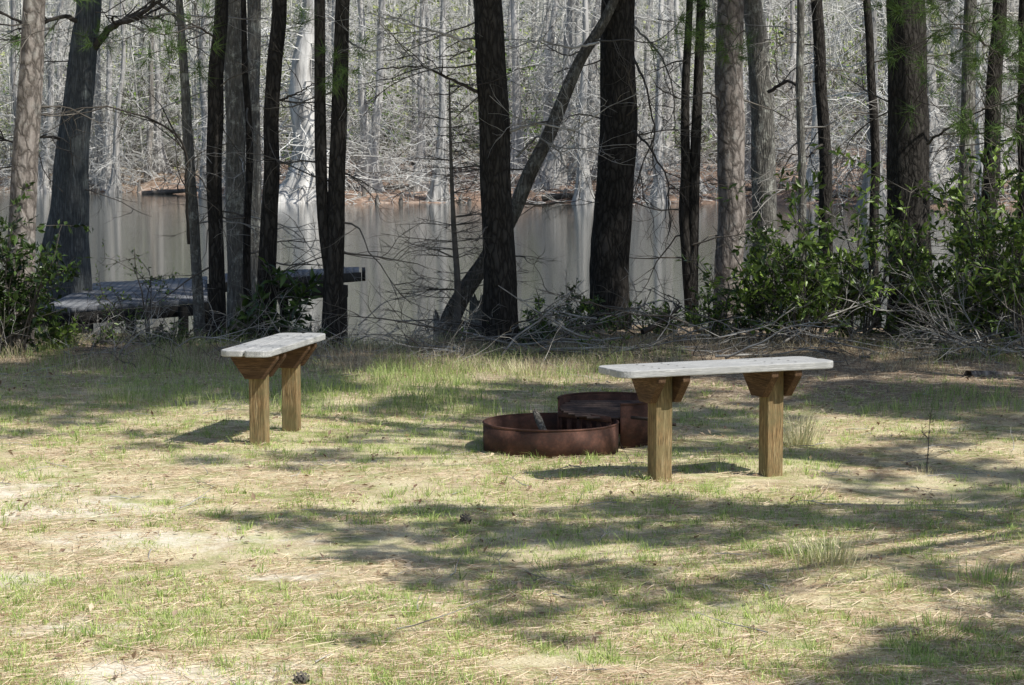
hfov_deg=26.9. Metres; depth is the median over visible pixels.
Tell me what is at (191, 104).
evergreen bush
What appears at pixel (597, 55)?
cypress tree
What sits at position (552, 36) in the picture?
cypress tree
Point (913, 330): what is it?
fallen branch
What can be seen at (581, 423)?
fire ring
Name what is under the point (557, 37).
cypress tree
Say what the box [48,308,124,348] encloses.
evergreen shrub
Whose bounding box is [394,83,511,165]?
evergreen bush
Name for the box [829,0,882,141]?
cypress tree
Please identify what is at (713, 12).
cypress tree
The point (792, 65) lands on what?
cypress tree
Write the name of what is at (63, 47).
cypress tree
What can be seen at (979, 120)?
cypress tree
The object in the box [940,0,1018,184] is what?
cypress tree
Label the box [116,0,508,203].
cypress tree
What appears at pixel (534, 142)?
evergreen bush
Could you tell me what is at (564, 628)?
pine straw
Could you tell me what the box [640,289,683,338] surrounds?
fallen branch
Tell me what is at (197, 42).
cypress tree
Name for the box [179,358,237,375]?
grass tuft
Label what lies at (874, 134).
hardwood tree
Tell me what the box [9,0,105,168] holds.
cypress tree
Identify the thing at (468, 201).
cypress knees
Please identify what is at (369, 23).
cypress tree
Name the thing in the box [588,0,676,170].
cypress tree
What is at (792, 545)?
grass tuft
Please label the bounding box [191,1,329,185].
cypress tree
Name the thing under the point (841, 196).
fallen log
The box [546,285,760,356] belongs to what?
fallen branch
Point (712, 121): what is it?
evergreen bush
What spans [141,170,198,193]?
fallen log
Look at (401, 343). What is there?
grass tuft
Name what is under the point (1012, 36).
cypress tree
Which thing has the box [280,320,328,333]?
evergreen shrub
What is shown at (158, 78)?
cypress tree
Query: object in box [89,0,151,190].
cypress tree
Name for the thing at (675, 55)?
cypress tree
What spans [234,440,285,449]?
grass tuft
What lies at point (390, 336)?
fallen branch
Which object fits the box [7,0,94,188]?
cypress tree
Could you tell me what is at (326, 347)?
grass tuft
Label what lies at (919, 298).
fallen branch
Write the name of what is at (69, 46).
cypress tree
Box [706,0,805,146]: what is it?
cypress tree
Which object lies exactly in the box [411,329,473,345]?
grass tuft
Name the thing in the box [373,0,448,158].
cypress tree
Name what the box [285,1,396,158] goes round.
cypress tree
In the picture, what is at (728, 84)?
pine tree
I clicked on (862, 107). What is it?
cypress tree
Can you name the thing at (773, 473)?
grass tuft
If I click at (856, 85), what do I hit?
cypress tree
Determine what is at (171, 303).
fallen branch
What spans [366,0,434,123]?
cypress tree
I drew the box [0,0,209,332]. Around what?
cypress tree
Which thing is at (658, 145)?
cypress tree
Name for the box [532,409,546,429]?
firewood stick
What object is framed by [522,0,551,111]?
cypress tree
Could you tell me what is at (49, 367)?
fallen branch
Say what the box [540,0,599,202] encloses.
cypress tree
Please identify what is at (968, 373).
fallen log
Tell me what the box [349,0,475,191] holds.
cypress tree
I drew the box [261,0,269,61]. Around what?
cypress tree
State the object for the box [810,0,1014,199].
cypress tree
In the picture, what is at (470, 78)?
cypress tree
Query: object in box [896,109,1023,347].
evergreen shrub
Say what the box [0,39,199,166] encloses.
evergreen bush
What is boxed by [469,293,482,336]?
tree stump
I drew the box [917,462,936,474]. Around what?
grass tuft
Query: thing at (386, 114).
evergreen bush
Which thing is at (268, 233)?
pine tree
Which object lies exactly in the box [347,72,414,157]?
evergreen bush
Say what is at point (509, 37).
cypress tree
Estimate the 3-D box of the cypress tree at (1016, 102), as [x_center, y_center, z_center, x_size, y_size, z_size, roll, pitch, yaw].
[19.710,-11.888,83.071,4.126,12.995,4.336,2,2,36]
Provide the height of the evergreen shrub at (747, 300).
0.807 m
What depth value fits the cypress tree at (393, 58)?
108.19 m
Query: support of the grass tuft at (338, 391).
on the ground at (214, 556)
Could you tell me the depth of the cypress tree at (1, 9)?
144.68 m
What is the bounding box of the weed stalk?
[921,409,934,467]
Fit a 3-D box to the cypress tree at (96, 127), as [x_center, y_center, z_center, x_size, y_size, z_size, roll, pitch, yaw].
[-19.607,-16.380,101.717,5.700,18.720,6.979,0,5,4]
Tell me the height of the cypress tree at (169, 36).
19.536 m
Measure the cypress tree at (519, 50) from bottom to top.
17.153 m
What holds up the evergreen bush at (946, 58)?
on the ground at (214, 556)
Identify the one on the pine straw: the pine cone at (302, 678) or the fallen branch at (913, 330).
the pine cone at (302, 678)
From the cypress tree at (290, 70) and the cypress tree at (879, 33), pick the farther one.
the cypress tree at (879, 33)
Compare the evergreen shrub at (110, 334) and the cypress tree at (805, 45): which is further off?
the cypress tree at (805, 45)
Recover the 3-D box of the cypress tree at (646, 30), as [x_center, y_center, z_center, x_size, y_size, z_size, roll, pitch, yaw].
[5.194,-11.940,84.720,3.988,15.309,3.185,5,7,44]
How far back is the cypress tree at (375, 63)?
103.78 m
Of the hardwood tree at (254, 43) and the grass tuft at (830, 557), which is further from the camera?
the hardwood tree at (254, 43)
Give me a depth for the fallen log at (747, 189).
82.84 m
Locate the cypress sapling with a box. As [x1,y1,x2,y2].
[370,80,544,340]
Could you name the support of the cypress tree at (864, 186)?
on the ground at (214, 556)
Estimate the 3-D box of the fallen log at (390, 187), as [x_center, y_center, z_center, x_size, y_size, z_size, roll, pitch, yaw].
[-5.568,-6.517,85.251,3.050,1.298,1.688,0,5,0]
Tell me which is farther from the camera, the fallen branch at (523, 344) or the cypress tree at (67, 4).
the cypress tree at (67, 4)
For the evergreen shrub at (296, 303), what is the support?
on the ground at (214, 556)
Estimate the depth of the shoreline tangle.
87.56 m
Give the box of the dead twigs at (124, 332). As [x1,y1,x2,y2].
[0,280,1023,369]
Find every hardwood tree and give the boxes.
[3,0,310,342]
[113,0,384,340]
[165,0,318,322]
[435,0,694,340]
[536,0,779,326]
[637,0,821,325]
[744,0,887,321]
[745,0,886,326]
[769,0,961,327]
[955,0,1018,325]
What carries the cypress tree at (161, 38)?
on the ground at (214, 556)
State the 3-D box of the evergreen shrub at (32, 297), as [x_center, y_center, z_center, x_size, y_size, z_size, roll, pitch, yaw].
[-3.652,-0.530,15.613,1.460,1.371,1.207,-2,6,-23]
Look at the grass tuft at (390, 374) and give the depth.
14.11 m
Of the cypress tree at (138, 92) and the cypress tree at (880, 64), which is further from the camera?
the cypress tree at (138, 92)
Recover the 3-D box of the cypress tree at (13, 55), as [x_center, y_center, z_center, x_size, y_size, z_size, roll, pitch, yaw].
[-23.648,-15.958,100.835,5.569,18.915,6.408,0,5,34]
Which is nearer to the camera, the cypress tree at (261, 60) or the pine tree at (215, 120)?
the pine tree at (215, 120)
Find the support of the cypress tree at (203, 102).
on the ground at (214, 556)
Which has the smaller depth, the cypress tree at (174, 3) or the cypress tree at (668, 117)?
the cypress tree at (668, 117)
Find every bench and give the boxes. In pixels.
[221,333,324,445]
[598,356,832,481]
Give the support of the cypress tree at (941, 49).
on the ground at (214, 556)
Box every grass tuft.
[64,379,167,403]
[119,598,243,622]
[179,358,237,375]
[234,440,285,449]
[271,380,401,408]
[314,338,351,353]
[325,364,461,386]
[335,333,392,350]
[356,335,456,352]
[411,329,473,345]
[429,608,529,637]
[463,364,625,382]
[483,359,564,376]
[633,473,692,482]
[753,468,793,477]
[753,531,850,564]
[776,530,900,572]
[783,404,844,447]
[887,608,1011,642]
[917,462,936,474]
[927,553,1023,590]
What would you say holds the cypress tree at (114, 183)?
on the ground at (214, 556)
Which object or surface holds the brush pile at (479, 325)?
on the ground at (214, 556)
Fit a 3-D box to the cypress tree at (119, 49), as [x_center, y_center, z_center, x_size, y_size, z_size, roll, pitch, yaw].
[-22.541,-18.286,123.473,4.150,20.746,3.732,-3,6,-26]
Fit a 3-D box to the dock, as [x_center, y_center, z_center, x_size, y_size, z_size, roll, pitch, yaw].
[-3.591,0.203,22.592,2.486,1.728,6.209,3,6,26]
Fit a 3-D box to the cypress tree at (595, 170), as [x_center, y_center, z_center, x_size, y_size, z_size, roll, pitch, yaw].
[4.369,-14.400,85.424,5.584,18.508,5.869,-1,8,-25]
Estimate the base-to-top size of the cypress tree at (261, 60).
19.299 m
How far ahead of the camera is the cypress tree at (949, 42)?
94.78 m
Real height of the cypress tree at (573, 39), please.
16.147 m
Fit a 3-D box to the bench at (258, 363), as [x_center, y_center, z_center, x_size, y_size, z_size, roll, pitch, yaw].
[-1.261,0.319,11.432,0.270,0.656,1.080,1,5,11]
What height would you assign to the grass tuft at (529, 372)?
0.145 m
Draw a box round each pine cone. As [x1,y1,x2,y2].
[292,671,309,683]
[459,514,471,523]
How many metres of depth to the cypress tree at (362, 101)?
88.11 m
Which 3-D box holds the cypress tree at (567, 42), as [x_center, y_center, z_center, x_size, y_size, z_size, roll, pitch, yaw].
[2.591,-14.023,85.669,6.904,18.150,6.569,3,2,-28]
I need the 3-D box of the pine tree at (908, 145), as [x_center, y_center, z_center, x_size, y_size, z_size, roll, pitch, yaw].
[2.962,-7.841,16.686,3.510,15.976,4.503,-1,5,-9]
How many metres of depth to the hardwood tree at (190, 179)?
17.07 m
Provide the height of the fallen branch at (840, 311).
0.900 m
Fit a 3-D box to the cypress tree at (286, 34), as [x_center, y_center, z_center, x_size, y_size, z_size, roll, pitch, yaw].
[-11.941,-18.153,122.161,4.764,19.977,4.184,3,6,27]
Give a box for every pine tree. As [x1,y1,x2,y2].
[0,0,128,351]
[104,0,262,341]
[153,0,349,338]
[234,0,477,349]
[256,0,412,336]
[332,0,661,346]
[504,0,751,329]
[638,0,795,322]
[815,0,1023,338]
[862,0,1023,334]
[929,0,1023,329]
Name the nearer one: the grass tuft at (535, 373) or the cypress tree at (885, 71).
the grass tuft at (535, 373)
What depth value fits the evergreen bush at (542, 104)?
103.16 m
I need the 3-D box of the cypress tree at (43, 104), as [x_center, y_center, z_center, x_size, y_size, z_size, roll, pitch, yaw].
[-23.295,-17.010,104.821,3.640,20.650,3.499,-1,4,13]
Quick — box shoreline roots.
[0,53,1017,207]
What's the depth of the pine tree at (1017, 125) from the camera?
15.37 m
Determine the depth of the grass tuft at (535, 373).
14.36 m
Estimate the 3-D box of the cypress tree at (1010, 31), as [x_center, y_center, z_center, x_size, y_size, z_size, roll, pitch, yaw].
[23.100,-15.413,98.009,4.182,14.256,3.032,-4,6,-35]
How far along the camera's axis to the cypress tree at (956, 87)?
79.61 m
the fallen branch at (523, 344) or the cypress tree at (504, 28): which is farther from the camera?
the cypress tree at (504, 28)
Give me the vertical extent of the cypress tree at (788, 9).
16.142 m
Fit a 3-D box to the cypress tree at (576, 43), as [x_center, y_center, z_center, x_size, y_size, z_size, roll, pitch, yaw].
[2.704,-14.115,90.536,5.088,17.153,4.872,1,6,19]
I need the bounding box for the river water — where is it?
[0,192,1015,345]
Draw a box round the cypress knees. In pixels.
[0,153,1014,204]
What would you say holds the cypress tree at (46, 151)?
on the ground at (214, 556)
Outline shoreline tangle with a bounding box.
[0,48,1017,207]
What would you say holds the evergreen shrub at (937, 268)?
on the ground at (214, 556)
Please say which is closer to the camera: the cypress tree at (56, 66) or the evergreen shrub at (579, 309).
the evergreen shrub at (579, 309)
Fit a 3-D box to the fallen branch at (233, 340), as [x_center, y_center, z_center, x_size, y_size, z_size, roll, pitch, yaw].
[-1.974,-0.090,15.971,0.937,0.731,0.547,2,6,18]
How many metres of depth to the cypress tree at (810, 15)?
95.69 m
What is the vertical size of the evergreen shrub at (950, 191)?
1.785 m
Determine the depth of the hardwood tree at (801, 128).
18.88 m
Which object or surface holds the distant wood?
on the ground at (214, 556)
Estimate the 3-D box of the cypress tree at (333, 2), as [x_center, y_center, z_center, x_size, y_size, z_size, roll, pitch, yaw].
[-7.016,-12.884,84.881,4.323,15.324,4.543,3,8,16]
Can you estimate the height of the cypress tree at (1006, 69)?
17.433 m
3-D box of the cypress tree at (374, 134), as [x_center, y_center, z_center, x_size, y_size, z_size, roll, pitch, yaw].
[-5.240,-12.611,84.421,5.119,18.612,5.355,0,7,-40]
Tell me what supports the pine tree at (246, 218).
on the ground at (214, 556)
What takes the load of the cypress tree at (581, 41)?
on the ground at (214, 556)
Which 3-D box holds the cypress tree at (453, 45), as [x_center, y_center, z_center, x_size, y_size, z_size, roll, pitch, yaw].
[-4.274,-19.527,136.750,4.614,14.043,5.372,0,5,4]
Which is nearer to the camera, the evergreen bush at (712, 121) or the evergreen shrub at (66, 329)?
the evergreen shrub at (66, 329)
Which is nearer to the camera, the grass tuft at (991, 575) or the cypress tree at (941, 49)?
the grass tuft at (991, 575)
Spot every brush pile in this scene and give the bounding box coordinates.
[283,246,1023,363]
[342,247,1023,360]
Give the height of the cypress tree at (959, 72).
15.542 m
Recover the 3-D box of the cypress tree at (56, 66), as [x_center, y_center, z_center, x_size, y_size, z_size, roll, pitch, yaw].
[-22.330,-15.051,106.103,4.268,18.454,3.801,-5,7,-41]
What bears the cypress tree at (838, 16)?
on the ground at (214, 556)
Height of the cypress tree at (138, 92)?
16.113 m
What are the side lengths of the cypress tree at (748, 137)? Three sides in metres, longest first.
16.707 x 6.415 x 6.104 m
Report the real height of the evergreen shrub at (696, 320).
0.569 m
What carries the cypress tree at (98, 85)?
on the ground at (214, 556)
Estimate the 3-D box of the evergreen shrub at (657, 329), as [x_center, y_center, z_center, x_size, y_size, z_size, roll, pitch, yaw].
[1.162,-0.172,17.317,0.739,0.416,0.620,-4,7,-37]
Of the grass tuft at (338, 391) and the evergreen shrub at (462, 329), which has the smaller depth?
the grass tuft at (338, 391)
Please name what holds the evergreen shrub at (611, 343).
on the ground at (214, 556)
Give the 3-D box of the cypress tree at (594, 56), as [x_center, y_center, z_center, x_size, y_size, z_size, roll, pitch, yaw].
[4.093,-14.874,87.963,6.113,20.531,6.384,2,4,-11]
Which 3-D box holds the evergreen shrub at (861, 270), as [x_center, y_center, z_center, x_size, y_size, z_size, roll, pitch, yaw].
[2.817,-0.699,16.629,1.254,1.696,2.081,4,6,35]
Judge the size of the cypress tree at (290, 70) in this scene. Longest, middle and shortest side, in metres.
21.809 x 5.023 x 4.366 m
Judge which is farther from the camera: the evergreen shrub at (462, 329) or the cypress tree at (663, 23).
the cypress tree at (663, 23)
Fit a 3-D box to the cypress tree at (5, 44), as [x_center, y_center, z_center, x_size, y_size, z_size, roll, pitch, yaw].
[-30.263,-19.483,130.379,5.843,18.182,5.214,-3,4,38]
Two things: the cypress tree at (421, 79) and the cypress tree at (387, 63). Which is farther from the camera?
the cypress tree at (387, 63)
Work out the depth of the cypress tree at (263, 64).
120.16 m
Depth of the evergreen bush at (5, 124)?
114.54 m
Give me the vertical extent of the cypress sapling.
2.578 m
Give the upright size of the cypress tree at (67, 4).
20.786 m
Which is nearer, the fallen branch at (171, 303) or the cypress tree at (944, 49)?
the fallen branch at (171, 303)
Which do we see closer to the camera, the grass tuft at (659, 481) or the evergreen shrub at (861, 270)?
the grass tuft at (659, 481)
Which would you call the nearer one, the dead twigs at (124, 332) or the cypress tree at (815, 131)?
the dead twigs at (124, 332)
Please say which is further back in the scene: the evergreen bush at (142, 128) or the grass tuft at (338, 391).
the evergreen bush at (142, 128)
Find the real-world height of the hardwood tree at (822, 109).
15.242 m
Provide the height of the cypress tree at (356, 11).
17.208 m
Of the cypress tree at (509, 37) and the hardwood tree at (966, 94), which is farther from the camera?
the cypress tree at (509, 37)
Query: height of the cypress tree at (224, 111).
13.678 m
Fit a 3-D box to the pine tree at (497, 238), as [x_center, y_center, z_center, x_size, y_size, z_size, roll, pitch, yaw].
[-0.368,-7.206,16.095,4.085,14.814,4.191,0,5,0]
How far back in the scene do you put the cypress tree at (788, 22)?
109.14 m
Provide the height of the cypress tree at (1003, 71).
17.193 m
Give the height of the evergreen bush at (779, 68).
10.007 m
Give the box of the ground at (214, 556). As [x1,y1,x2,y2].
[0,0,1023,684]
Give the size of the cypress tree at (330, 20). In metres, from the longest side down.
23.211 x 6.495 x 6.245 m
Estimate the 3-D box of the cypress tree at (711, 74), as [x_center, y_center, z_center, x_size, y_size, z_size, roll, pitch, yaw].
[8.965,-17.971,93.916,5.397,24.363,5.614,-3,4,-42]
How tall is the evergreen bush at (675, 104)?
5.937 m
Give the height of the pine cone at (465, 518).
0.048 m
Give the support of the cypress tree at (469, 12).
on the ground at (214, 556)
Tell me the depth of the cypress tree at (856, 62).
99.26 m
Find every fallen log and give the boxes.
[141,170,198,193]
[345,168,408,189]
[541,177,595,202]
[700,169,751,193]
[815,166,861,200]
[963,370,1023,377]
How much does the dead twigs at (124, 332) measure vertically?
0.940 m
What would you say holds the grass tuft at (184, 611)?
on the ground at (214, 556)
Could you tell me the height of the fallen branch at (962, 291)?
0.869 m
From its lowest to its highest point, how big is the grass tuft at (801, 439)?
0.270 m
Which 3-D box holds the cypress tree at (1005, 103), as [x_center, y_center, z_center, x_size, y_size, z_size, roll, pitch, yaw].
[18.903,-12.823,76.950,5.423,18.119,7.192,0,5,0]
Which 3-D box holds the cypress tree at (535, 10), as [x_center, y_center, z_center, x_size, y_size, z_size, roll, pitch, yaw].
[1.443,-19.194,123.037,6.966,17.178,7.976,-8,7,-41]
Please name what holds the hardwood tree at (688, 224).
on the ground at (214, 556)
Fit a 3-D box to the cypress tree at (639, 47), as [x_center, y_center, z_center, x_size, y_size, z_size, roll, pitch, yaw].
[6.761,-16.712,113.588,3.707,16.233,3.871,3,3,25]
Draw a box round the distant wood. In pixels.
[0,0,1018,168]
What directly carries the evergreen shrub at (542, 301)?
on the ground at (214, 556)
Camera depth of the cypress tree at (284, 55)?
90.21 m
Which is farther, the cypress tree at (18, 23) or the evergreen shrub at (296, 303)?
the cypress tree at (18, 23)
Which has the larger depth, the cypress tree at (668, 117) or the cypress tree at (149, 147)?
the cypress tree at (149, 147)
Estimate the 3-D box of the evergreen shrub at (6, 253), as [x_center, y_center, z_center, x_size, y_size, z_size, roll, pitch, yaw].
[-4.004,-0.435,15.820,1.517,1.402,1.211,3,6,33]
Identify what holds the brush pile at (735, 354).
on the ground at (214, 556)
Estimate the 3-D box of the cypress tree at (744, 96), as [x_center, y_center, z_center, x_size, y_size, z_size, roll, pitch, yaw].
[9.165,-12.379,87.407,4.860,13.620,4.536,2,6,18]
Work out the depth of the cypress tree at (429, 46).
96.52 m
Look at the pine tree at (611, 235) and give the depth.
17.80 m
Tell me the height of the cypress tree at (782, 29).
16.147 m
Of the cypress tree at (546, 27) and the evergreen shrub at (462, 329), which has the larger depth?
the cypress tree at (546, 27)
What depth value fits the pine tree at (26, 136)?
15.86 m
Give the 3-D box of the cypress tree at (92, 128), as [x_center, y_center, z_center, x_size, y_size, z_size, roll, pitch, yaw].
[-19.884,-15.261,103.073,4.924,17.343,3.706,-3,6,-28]
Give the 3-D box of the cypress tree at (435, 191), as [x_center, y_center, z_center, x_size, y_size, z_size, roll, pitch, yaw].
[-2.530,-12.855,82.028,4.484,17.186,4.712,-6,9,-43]
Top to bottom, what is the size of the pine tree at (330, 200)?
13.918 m
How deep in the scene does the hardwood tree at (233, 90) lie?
18.37 m
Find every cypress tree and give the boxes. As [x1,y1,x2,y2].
[0,0,16,99]
[0,0,22,142]
[0,0,44,125]
[0,0,66,191]
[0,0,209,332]
[1,6,68,168]
[7,0,75,191]
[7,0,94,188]
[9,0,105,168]
[39,0,123,147]
[40,0,93,165]
[42,1,75,143]
[45,0,73,110]
[55,4,146,183]
[55,11,143,179]
[67,0,131,188]
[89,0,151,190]
[89,0,154,191]
[101,0,139,123]
[112,0,174,152]
[113,0,199,188]
[114,0,198,173]
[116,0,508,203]
[124,0,190,163]
[133,0,207,160]
[139,0,210,162]
[144,0,191,114]
[153,0,224,194]
[172,0,211,164]
[183,1,271,185]
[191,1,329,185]
[196,0,260,196]
[223,0,296,147]
[260,0,391,175]
[260,28,282,82]
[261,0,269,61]
[265,0,356,148]
[280,0,383,187]
[281,1,301,146]
[285,0,407,149]
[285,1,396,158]
[313,0,412,185]
[328,0,429,192]
[348,0,376,123]
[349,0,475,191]
[350,0,411,143]
[352,0,387,92]
[352,0,426,143]
[355,6,410,152]
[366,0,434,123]
[369,0,477,160]
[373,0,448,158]
[393,0,479,202]
[409,1,472,145]
[435,0,475,115]
[436,1,506,146]
[452,0,558,105]
[452,0,574,173]
[453,0,473,132]
[467,0,600,192]
[469,0,543,137]
[474,0,537,121]
[503,0,550,132]
[505,0,598,179]
[506,0,575,155]
[509,0,637,167]
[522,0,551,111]
[530,1,574,94]
[536,0,582,108]
[539,0,676,180]
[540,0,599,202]
[555,0,595,163]
[564,0,677,180]
[568,1,599,154]
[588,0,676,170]
[590,0,670,186]
[595,0,710,203]
[635,0,675,181]
[637,0,658,122]
[637,0,716,162]
[637,0,745,199]
[638,0,694,87]
[638,0,710,142]
[674,4,790,159]
[678,0,747,127]
[678,0,810,179]
[679,0,777,162]
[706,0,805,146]
[763,0,784,101]
[763,0,841,155]
[770,0,830,138]
[771,0,840,163]
[772,0,847,148]
[772,0,851,152]
[772,0,879,200]
[789,0,957,206]
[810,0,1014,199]
[824,0,855,65]
[825,0,885,145]
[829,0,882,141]
[832,0,883,145]
[832,1,880,141]
[836,0,955,178]
[840,25,883,144]
[860,3,958,161]
[877,9,884,127]
[929,0,1016,192]
[929,0,1017,207]
[932,0,950,139]
[932,0,989,138]
[932,0,1018,173]
[933,10,983,79]
[935,0,1005,172]
[935,0,1016,187]
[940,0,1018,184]
[974,11,1017,171]
[983,0,1018,151]
[985,0,1018,168]
[1006,0,1017,133]
[1006,0,1018,135]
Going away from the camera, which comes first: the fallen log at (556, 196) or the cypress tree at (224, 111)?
the fallen log at (556, 196)
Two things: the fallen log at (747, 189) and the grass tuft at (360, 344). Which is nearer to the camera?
the grass tuft at (360, 344)
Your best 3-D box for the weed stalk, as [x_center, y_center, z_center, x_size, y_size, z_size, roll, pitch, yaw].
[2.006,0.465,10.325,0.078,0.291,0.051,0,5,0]
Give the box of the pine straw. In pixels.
[0,332,1023,684]
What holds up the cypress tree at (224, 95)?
on the ground at (214, 556)
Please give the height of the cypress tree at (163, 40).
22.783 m
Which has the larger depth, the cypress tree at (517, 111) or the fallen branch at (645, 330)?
the cypress tree at (517, 111)
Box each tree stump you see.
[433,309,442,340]
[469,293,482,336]
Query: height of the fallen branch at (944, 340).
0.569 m
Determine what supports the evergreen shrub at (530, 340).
on the ground at (214, 556)
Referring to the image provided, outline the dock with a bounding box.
[35,267,365,343]
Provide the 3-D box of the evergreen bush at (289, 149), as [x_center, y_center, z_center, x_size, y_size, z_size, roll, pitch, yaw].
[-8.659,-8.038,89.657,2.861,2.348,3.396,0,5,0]
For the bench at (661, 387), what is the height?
0.691 m
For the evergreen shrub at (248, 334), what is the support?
on the ground at (214, 556)
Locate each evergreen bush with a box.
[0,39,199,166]
[0,77,39,163]
[105,86,201,165]
[127,48,290,161]
[279,122,328,166]
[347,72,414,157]
[347,98,409,164]
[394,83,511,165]
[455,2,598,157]
[455,94,554,156]
[523,69,650,143]
[571,58,712,162]
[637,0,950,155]
[665,114,716,163]
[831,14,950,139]
[936,57,1011,143]
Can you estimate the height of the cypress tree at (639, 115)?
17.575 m
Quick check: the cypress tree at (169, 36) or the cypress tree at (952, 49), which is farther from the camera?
the cypress tree at (169, 36)
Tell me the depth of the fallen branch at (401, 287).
17.07 m
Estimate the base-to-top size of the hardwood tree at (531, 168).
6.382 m
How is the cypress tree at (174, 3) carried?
on the ground at (214, 556)
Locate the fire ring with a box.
[482,392,675,458]
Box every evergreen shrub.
[0,181,92,355]
[0,196,60,338]
[35,315,81,350]
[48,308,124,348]
[83,239,179,335]
[128,317,205,345]
[220,306,279,342]
[231,255,322,333]
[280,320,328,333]
[443,327,481,343]
[486,320,557,345]
[521,285,618,342]
[544,278,608,332]
[576,333,630,349]
[600,297,704,336]
[676,248,813,338]
[678,281,772,339]
[713,160,937,346]
[760,143,976,346]
[876,220,996,342]
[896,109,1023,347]
[903,140,1023,340]
[933,343,970,360]
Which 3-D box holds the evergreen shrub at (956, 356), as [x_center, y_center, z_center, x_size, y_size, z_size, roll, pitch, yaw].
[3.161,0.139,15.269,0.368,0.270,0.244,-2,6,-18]
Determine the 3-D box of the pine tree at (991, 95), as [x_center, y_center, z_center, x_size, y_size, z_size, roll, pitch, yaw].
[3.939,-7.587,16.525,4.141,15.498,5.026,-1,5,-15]
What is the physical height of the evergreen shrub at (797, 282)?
1.480 m
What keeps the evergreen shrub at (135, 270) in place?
on the ground at (214, 556)
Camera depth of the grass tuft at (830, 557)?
7.83 m
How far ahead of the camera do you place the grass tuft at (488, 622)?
6.93 m
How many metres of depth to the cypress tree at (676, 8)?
82.72 m
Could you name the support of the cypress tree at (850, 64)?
on the ground at (214, 556)
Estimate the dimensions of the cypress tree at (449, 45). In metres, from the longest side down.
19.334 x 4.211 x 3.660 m
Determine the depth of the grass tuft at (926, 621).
6.87 m
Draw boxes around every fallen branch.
[22,334,88,382]
[119,257,213,352]
[175,288,302,349]
[352,267,454,342]
[358,227,453,325]
[464,306,618,352]
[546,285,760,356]
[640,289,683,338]
[782,225,921,343]
[874,264,957,347]
[879,283,992,355]
[885,304,1017,354]
[928,258,1006,342]
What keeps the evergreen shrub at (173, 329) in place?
on the ground at (214, 556)

